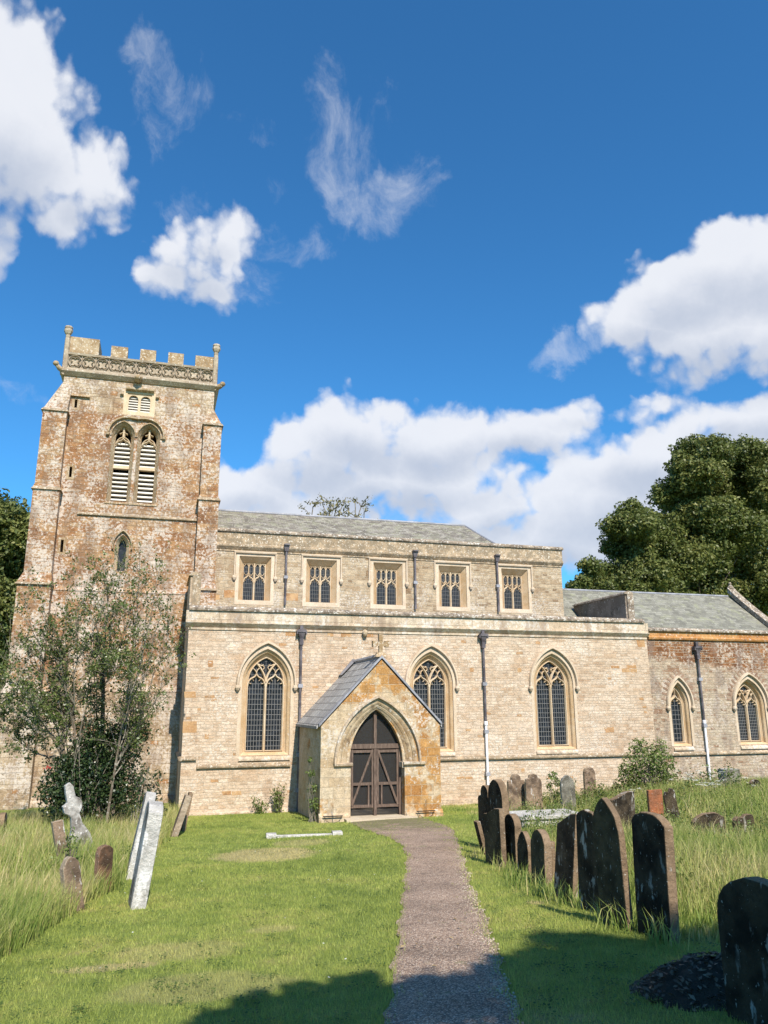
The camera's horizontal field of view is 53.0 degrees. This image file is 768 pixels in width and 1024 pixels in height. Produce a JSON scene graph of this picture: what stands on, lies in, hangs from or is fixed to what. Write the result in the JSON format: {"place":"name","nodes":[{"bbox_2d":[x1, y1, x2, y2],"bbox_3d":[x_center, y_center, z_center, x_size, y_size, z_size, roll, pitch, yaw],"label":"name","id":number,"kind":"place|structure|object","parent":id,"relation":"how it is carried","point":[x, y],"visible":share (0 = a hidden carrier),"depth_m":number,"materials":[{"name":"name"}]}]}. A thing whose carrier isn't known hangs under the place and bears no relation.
{"place":"outdoors","nodes":[
{"label":"outdoors","id":0,"kind":"place"},
{"bbox_2d":[0,852,126,957],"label":"tall grass","id":1,"kind":"structure","parent":0,"point":[19,933],"depth_m":8.24,"materials":[{"name":"green plant"}]},
{"bbox_2d":[0,797,193,945],"bbox_3d":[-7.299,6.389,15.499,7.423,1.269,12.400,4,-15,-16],"label":"tall grass","id":2,"kind":"structure","parent":0,"point":[17,840],"depth_m":13.71,"materials":[{"name":"green plant"}]},
{"bbox_2d":[0,799,764,1023],"bbox_3d":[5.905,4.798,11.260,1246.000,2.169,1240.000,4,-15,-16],"label":"ground","id":3,"kind":"structure","parent":0,"point":[304,1000],"depth_m":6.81,"materials":[{"name":"green plant"}]},
{"bbox_2d":[0,812,6,831],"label":"headstone","id":4,"kind":"object","parent":3,"relation":"on","point":[4,819],"visible":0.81,"depth_m":16.38,"materials":[{"name":"brown stone"}]},
{"bbox_2d":[0,488,29,700],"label":"sycamore tree","id":5,"kind":"object","parent":3,"relation":"on","point":[14,521],"visible":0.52,"depth_m":41.23,"materials":[{"name":"green plant"}]},
{"bbox_2d":[51,820,66,865],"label":"headstone","id":6,"kind":"object","parent":3,"relation":"on","point":[58,829],"visible":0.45,"depth_m":12.23,"materials":[{"name":"brown stone"}]},
{"bbox_2d":[60,856,84,911],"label":"headstone","id":7,"kind":"object","parent":3,"relation":"on","point":[66,868],"visible":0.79,"depth_m":8.87,"materials":[{"name":"brown stone"}]},
{"bbox_2d":[63,826,82,862],"bbox_3d":[-4.288,4.889,10.744,0.670,0.935,0.367,1,-14,-6],"label":"bindweed","id":8,"kind":"object","parent":3,"relation":"on","point":[69,849],"visible":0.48,"depth_m":10.76,"materials":[{"name":"green plant"}]},
{"bbox_2d":[62,783,91,850],"bbox_3d":[-5.453,5.694,13.730,0.430,1.714,0.130,-10,-11,-37],"label":"headstone","id":9,"kind":"object","parent":3,"relation":"on","point":[71,807],"visible":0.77,"depth_m":13.73,"materials":[{"name":"grey stone"}]},
{"bbox_2d":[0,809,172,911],"bbox_3d":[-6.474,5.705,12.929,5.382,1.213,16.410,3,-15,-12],"label":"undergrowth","id":10,"kind":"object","parent":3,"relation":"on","point":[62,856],"visible":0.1,"depth_m":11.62,"materials":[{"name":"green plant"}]},
{"bbox_2d":[32,716,152,824],"bbox_3d":[-7.042,6.366,18.695,2.616,2.746,1.801,4,-15,-16],"label":"evergreen bush","id":11,"kind":"object","parent":3,"relation":"on","point":[56,795],"visible":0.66,"depth_m":18.41,"materials":[{"name":"green plant"}]},
{"bbox_2d":[0,532,195,825],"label":"tree","id":12,"kind":"object","parent":3,"relation":"on","point":[64,716],"visible":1,"depth_m":18.80,"materials":[{"name":"green plant"}]},
{"bbox_2d":[72,632,111,824],"bbox_3d":[-6.997,5.302,18.685,0.838,4.758,0.898,4,-15,-16],"label":"ivy","id":13,"kind":"object","parent":12,"relation":"attached to","point":[96,704],"visible":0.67,"depth_m":18.67,"materials":[{"name":"green plant"}]},
{"bbox_2d":[94,844,112,891],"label":"headstone","id":14,"kind":"object","parent":3,"relation":"on","point":[104,856],"visible":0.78,"depth_m":10.05,"materials":[{"name":"brown stone"}]},
{"bbox_2d":[125,791,155,879],"bbox_3d":[-3.653,4.981,11.422,0.150,1.574,0.502,14,-17,-15],"label":"headstone","id":15,"kind":"object","parent":3,"relation":"on","point":[149,796],"visible":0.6,"depth_m":11.27,"materials":[{"name":"white stone"}]},
{"bbox_2d":[119,762,167,823],"bbox_3d":[-5.752,6.871,18.540,1.161,1.591,0.851,4,-15,-16],"label":"bramble","id":16,"kind":"object","parent":3,"relation":"on","point":[148,787],"visible":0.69,"depth_m":18.49,"materials":[{"name":"green plant"}]},
{"bbox_2d":[128,801,162,909],"bbox_3d":[-2.852,4.234,9.118,0.170,1.526,0.558,12,-17,-17],"label":"headstone","id":17,"kind":"object","parent":3,"relation":"on","point":[145,860],"visible":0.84,"depth_m":8.95,"materials":[{"name":"white stone"}]},
{"bbox_2d":[170,794,191,836],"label":"headstone","id":18,"kind":"object","parent":3,"relation":"on","point":[180,817],"visible":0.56,"depth_m":16.97,"materials":[{"name":"beige stone"}]},
{"bbox_2d":[181,792,192,831],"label":"headstone","id":19,"kind":"object","parent":3,"relation":"on","point":[183,827],"visible":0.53,"depth_m":17.88,"materials":[{"name":"stone"}]},
{"bbox_2d":[251,795,269,813],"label":"weed","id":20,"kind":"object","parent":3,"relation":"on","point":[260,809],"visible":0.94,"depth_m":22.21,"materials":[{"name":"green plant"}]},
{"bbox_2d":[270,784,286,812],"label":"weed","id":21,"kind":"object","parent":3,"relation":"on","point":[277,806],"visible":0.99,"depth_m":22.38,"materials":[{"name":"green plant"}]},
{"bbox_2d":[275,782,285,811],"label":"dried plant","id":22,"kind":"object","parent":3,"relation":"on","point":[281,795],"visible":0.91,"depth_m":22.52,"materials":[{"name":"green plant"}]},
{"bbox_2d":[266,830,342,838],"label":"grave kerb","id":23,"kind":"structure","parent":3,"relation":"on","point":[274,834],"depth_m":16.37,"materials":[{"name":"white stone"}]},
{"bbox_2d":[323,815,342,822],"bbox_3d":[-1.307,7.769,19.664,0.520,0.520,0.016,4,-15,-16],"label":"boot scraper","id":24,"kind":"object","parent":3,"relation":"on","point":[333,816],"visible":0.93,"depth_m":19.64,"materials":[{"name":"black metal"}]},
{"bbox_2d":[298,494,377,518],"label":"birch tree","id":25,"kind":"object","parent":3,"relation":"on","point":[333,509],"visible":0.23,"depth_m":46.90,"materials":[{"name":"green plant"}]},
{"bbox_2d":[0,325,767,822],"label":"church","id":26,"kind":"structure","parent":3,"relation":"on","point":[378,669],"depth_m":26.32,"materials":[{"name":"beige stone"}]},
{"bbox_2d":[57,537,66,554],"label":"slit window","id":27,"kind":"structure","parent":26,"relation":"in","point":[60,539],"depth_m":26.11,"materials":[{"name":"beige stone"}]},
{"bbox_2d":[66,464,74,479],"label":"slit window","id":28,"kind":"structure","parent":26,"relation":"in","point":[69,466],"depth_m":26.76,"materials":[{"name":"beige stone"}]},
{"bbox_2d":[71,397,79,409],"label":"slit window","id":29,"kind":"structure","parent":26,"relation":"in","point":[75,399],"depth_m":27.37,"materials":[{"name":"beige stone"}]},
{"bbox_2d":[112,529,132,570],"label":"lancet window","id":30,"kind":"structure","parent":26,"relation":"in","point":[121,551],"depth_m":26.75,"materials":[{"name":"stone"}]},
{"bbox_2d":[105,416,165,506],"bbox_3d":[-8.962,-1.790,27.624,2.060,3.270,0.630,4,-15,-16],"label":"belfry window","id":31,"kind":"structure","parent":26,"relation":"in","point":[124,427],"depth_m":27.65,"materials":[{"name":"stone"}]},
{"bbox_2d":[120,386,158,416],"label":"upper window","id":32,"kind":"structure","parent":26,"relation":"in","point":[136,398],"depth_m":28.06,"materials":[{"name":"stone"}]},
{"bbox_2d":[232,550,277,604],"bbox_3d":[-4.741,2.423,28.154,1.660,1.970,0.495,4,-15,-16],"label":"clerestory window","id":33,"kind":"structure","parent":26,"relation":"in","point":[253,575],"depth_m":28.22,"materials":[{"name":"beige stone"}]},
{"bbox_2d":[235,641,297,760],"bbox_3d":[-3.593,5.698,23.364,1.910,3.505,0.505,4,-15,-16],"label":"window","id":34,"kind":"structure","parent":26,"relation":"in","point":[266,708],"depth_m":23.43,"materials":[{"name":"beige stone"}]},
{"bbox_2d":[305,756,318,822],"bbox_3d":[-1.839,7.250,20.058,0.423,1.670,0.616,-1,-14,3],"label":"ivy","id":35,"kind":"object","parent":26,"relation":"attached to","point":[312,801],"visible":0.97,"depth_m":19.96,"materials":[{"name":"green plant"}]},
{"bbox_2d":[300,554,342,606],"bbox_3d":[-2.366,2.581,28.816,1.660,1.970,0.495,4,-15,-16],"label":"clerestory window","id":36,"kind":"structure","parent":26,"relation":"in","point":[318,577],"depth_m":28.88,"materials":[{"name":"beige stone"}]},
{"bbox_2d":[367,557,408,609],"bbox_3d":[0.123,2.747,29.510,1.660,1.970,0.495,4,-15,-16],"label":"clerestory window","id":37,"kind":"structure","parent":26,"relation":"in","point":[386,577],"depth_m":29.58,"materials":[{"name":"beige stone"}]},
{"bbox_2d":[405,644,459,756],"bbox_3d":[1.502,6.037,24.784,1.910,3.505,0.505,4,-15,-16],"label":"window","id":38,"kind":"structure","parent":26,"relation":"in","point":[428,675],"depth_m":25.00,"materials":[{"name":"beige stone"}]},
{"bbox_2d":[433,560,472,611],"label":"clerestory window","id":39,"kind":"structure","parent":26,"relation":"in","point":[450,580],"depth_m":30.30,"materials":[{"name":"beige stone"}]},
{"bbox_2d":[498,564,534,612],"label":"clerestory window","id":40,"kind":"structure","parent":26,"relation":"in","point":[514,583],"depth_m":31.02,"materials":[{"name":"beige stone"}]},
{"bbox_2d":[529,646,579,753],"bbox_3d":[5.693,6.316,25.952,1.910,3.505,0.505,4,-15,-16],"label":"window","id":41,"kind":"structure","parent":26,"relation":"in","point":[551,688],"depth_m":26.04,"materials":[{"name":"beige stone"}]},
{"bbox_2d":[666,675,695,750],"bbox_3d":[10.407,7.078,27.184,1.190,2.558,0.505,4,-15,-16],"label":"window","id":42,"kind":"structure","parent":26,"relation":"in","point":[677,706],"depth_m":27.24,"materials":[{"name":"beige stone"}]},
{"bbox_2d":[732,672,767,748],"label":"window","id":43,"kind":"structure","parent":26,"relation":"in","point":[747,700],"depth_m":28.10,"materials":[{"name":"beige stone"}]},
{"bbox_2d":[473,820,484,853],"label":"headstone","id":44,"kind":"object","parent":3,"relation":"on","point":[479,832],"visible":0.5,"depth_m":13.09,"materials":[{"name":"brown stone"}]},
{"bbox_2d":[478,785,488,837],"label":"headstone","id":45,"kind":"object","parent":3,"relation":"on","point":[483,807],"visible":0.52,"depth_m":14.12,"materials":[{"name":"grey stone"}]},
{"bbox_2d":[483,808,506,866],"bbox_3d":[1.727,5.208,11.938,0.089,1.207,0.635,3,-14,-16],"label":"headstone","id":46,"kind":"object","parent":3,"relation":"on","point":[494,832],"visible":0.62,"depth_m":11.86,"materials":[{"name":"brown stone"}]},
{"bbox_2d":[488,779,508,818],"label":"headstone","id":47,"kind":"object","parent":3,"relation":"on","point":[498,797],"visible":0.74,"depth_m":13.35,"materials":[{"name":"beige stone"}]},
{"bbox_2d":[505,814,521,865],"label":"headstone","id":48,"kind":"object","parent":3,"relation":"on","point":[513,829],"visible":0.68,"depth_m":11.74,"materials":[{"name":"brown stone"}]},
{"bbox_2d":[507,774,524,810],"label":"headstone","id":49,"kind":"object","parent":3,"relation":"on","point":[515,787],"visible":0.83,"depth_m":21.97,"materials":[{"name":"beige stone"}]},
{"bbox_2d":[517,831,530,875],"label":"headstone","id":50,"kind":"object","parent":3,"relation":"on","point":[524,849],"visible":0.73,"depth_m":10.96,"materials":[{"name":"brown stone"}]},
{"bbox_2d":[524,773,542,809],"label":"headstone","id":51,"kind":"object","parent":3,"relation":"on","point":[532,784],"visible":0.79,"depth_m":21.80,"materials":[{"name":"beige stone"}]},
{"bbox_2d":[530,829,552,885],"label":"headstone","id":52,"kind":"object","parent":3,"relation":"on","point":[541,853],"visible":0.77,"depth_m":10.09,"materials":[{"name":"brown stone"}]},
{"bbox_2d":[509,809,577,827],"bbox_3d":[3.782,7.328,18.158,1.661,0.450,0.970,4,-15,-16],"label":"ledger tomb","id":53,"kind":"object","parent":3,"relation":"on","point":[524,813],"visible":0.37,"depth_m":17.86,"materials":[{"name":"grey stone"}]},
{"bbox_2d":[546,771,560,807],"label":"ivy","id":54,"kind":"object","parent":3,"relation":"on","point":[556,779],"visible":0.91,"depth_m":21.87,"materials":[{"name":"green plant"}]},
{"bbox_2d":[551,841,555,877],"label":"headstone","id":55,"kind":"object","parent":3,"relation":"on","point":[553,855],"visible":0.18,"depth_m":10.47,"materials":[{"name":"brown stone"}]},
{"bbox_2d":[553,814,577,902],"bbox_3d":[2.149,4.237,9.069,0.070,1.326,0.455,11,-16,-14],"label":"headstone","id":56,"kind":"object","parent":3,"relation":"on","point":[566,862],"visible":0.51,"depth_m":9.06,"materials":[{"name":"grey stone"}]},
{"bbox_2d":[560,775,575,810],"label":"headstone","id":57,"kind":"object","parent":3,"relation":"on","point":[567,786],"visible":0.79,"depth_m":21.07,"materials":[{"name":"grey stone"}]},
{"bbox_2d":[558,779,578,807],"bbox_3d":[5.168,7.914,21.604,0.588,0.896,0.520,-1,-14,5],"label":"ivy shrub","id":58,"kind":"object","parent":3,"relation":"on","point":[575,794],"visible":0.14,"depth_m":21.58,"materials":[{"name":"green plant"}]},
{"bbox_2d":[460,841,692,951],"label":"grass tufts","id":59,"kind":"object","parent":3,"relation":"on","point":[524,879],"visible":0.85,"depth_m":8.57,"materials":[{"name":"green plant"}]},
{"bbox_2d":[576,809,599,913],"bbox_3d":[2.240,3.950,8.321,0.071,1.372,0.454,5,-14,-15],"label":"headstone","id":60,"kind":"object","parent":3,"relation":"on","point":[587,879],"visible":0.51,"depth_m":8.37,"materials":[{"name":"grey stone"}]},
{"bbox_2d":[583,767,595,796],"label":"headstone","id":61,"kind":"object","parent":3,"relation":"on","point":[588,774],"visible":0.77,"depth_m":23.83,"materials":[{"name":"beige stone"}]},
{"bbox_2d":[583,781,609,798],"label":"weed clump","id":62,"kind":"object","parent":3,"relation":"on","point":[596,789],"visible":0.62,"depth_m":23.05,"materials":[{"name":"green plant"}]},
{"bbox_2d":[441,774,767,839],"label":"rough grass","id":63,"kind":"structure","parent":3,"relation":"on","point":[741,803],"depth_m":19.13,"materials":[{"name":"green plant"}]},
{"bbox_2d":[592,797,633,931],"bbox_3d":[2.234,3.596,7.511,0.070,1.528,0.489,2,-14,-16],"label":"headstone","id":64,"kind":"object","parent":3,"relation":"on","point":[611,859],"visible":0.82,"depth_m":7.49,"materials":[{"name":"grey stone"}]},
{"bbox_2d":[609,791,634,829],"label":"headstone","id":65,"kind":"object","parent":3,"relation":"on","point":[623,802],"visible":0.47,"depth_m":14.08,"materials":[{"name":"grey stone"}]},
{"bbox_2d":[564,496,681,592],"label":"lime tree","id":66,"kind":"object","parent":3,"relation":"on","point":[635,533],"visible":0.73,"depth_m":51.67,"materials":[{"name":"green plant"}]},
{"bbox_2d":[506,775,767,912],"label":"seed stalks","id":67,"kind":"object","parent":3,"relation":"on","point":[663,814],"visible":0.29,"depth_m":16.21,"materials":[{"name":"green plant"}]},
{"bbox_2d":[507,816,767,943],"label":"rough grass","id":68,"kind":"structure","parent":3,"relation":"on","point":[714,860],"depth_m":9.27,"materials":[{"name":"green plant"}]},
{"bbox_2d":[509,776,767,897],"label":"undergrowth","id":69,"kind":"object","parent":3,"relation":"on","point":[583,804],"visible":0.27,"depth_m":17.46,"materials":[{"name":"green plant"}]},
{"bbox_2d":[611,737,681,792],"bbox_3d":[8.082,7.858,23.678,2.337,1.821,1.402,0,-14,-2],"label":"shrub","id":70,"kind":"object","parent":3,"relation":"on","point":[662,773],"visible":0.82,"depth_m":23.54,"materials":[{"name":"green plant"}]},
{"bbox_2d":[646,789,663,815],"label":"headstone","id":71,"kind":"object","parent":3,"relation":"on","point":[654,796],"visible":0.46,"depth_m":16.56,"materials":[{"name":"stone"}]},
{"bbox_2d":[631,812,679,943],"bbox_3d":[2.475,3.486,7.006,0.096,1.406,0.525,5,-15,-15],"label":"headstone","id":72,"kind":"object","parent":3,"relation":"on","point":[654,865],"visible":0.83,"depth_m":6.98,"materials":[{"name":"grey stone"}]},
{"bbox_2d":[663,788,678,820],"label":"headstone","id":73,"kind":"object","parent":3,"relation":"on","point":[669,797],"visible":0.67,"depth_m":16.84,"materials":[{"name":"grey stone"}]},
{"bbox_2d":[629,951,726,1011],"bbox_3d":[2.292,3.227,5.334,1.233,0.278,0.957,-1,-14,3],"label":"mound","id":74,"kind":"object","parent":3,"relation":"on","point":[668,982],"visible":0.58,"depth_m":5.14,"materials":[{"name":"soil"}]},
{"bbox_2d":[628,766,753,789],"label":"umbel flowers","id":75,"kind":"object","parent":3,"relation":"on","point":[697,780],"visible":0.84,"depth_m":19.95,"materials":[{"name":"plant"}]},
{"bbox_2d":[644,432,767,616],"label":"lime tree","id":76,"kind":"object","parent":3,"relation":"on","point":[709,497],"visible":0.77,"depth_m":56.56,"materials":[{"name":"green plant"}]},
{"bbox_2d":[691,812,725,833],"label":"headstone","id":77,"kind":"object","parent":3,"relation":"on","point":[706,817],"visible":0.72,"depth_m":13.87,"materials":[{"name":"brown stone"}]},
{"bbox_2d":[670,761,753,795],"bbox_3d":[8.911,7.728,21.666,2.393,1.358,2.476,-1,-14,2],"label":"weed clump","id":78,"kind":"object","parent":3,"relation":"on","point":[716,776],"visible":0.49,"depth_m":21.54,"materials":[{"name":"green plant"}]},
{"bbox_2d":[717,768,740,787],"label":"headstone","id":79,"kind":"object","parent":3,"relation":"on","point":[720,770],"visible":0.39,"depth_m":22.33,"materials":[{"name":"grey stone"}]},
{"bbox_2d":[717,876,767,1023],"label":"headstone","id":80,"kind":"object","parent":3,"relation":"on","point":[742,909],"visible":1,"depth_m":4.70,"materials":[{"name":"grey stone"}]},
{"bbox_2d":[732,814,754,832],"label":"headstone","id":81,"kind":"object","parent":3,"relation":"on","point":[743,817],"visible":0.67,"depth_m":14.40,"materials":[{"name":"grey stone"}]},
{"bbox_2d":[749,779,760,790],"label":"headstone","id":82,"kind":"object","parent":3,"relation":"on","point":[752,781],"visible":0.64,"depth_m":20.97,"materials":[{"name":"stone"}]},
{"bbox_2d":[0,0,767,587],"label":"sky","id":83,"kind":"structure","parent":0,"point":[479,265],"materials":[{"name":"blue"}]},
{"bbox_2d":[349,817,519,1023],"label":"path","id":84,"kind":"structure","parent":0,"point":[449,989],"depth_m":6.83,"materials":[{"name":"grey gravel"}]},
{"bbox_2d":[356,818,509,996],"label":"path weeds","id":85,"kind":"object","parent":84,"relation":"on","point":[448,862],"visible":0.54,"depth_m":15.12,"materials":[{"name":"green plant"}]},
{"bbox_2d":[374,822,509,1023],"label":"fallen leaves","id":86,"kind":"object","parent":84,"relation":"on","point":[505,977],"visible":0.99,"depth_m":6.92,"materials":[{"name":"brown plant"}]},
{"bbox_2d":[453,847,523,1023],"bbox_3d":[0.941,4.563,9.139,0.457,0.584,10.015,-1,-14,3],"label":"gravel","id":87,"kind":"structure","parent":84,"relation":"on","point":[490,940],"depth_m":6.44,"materials":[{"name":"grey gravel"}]}
]}

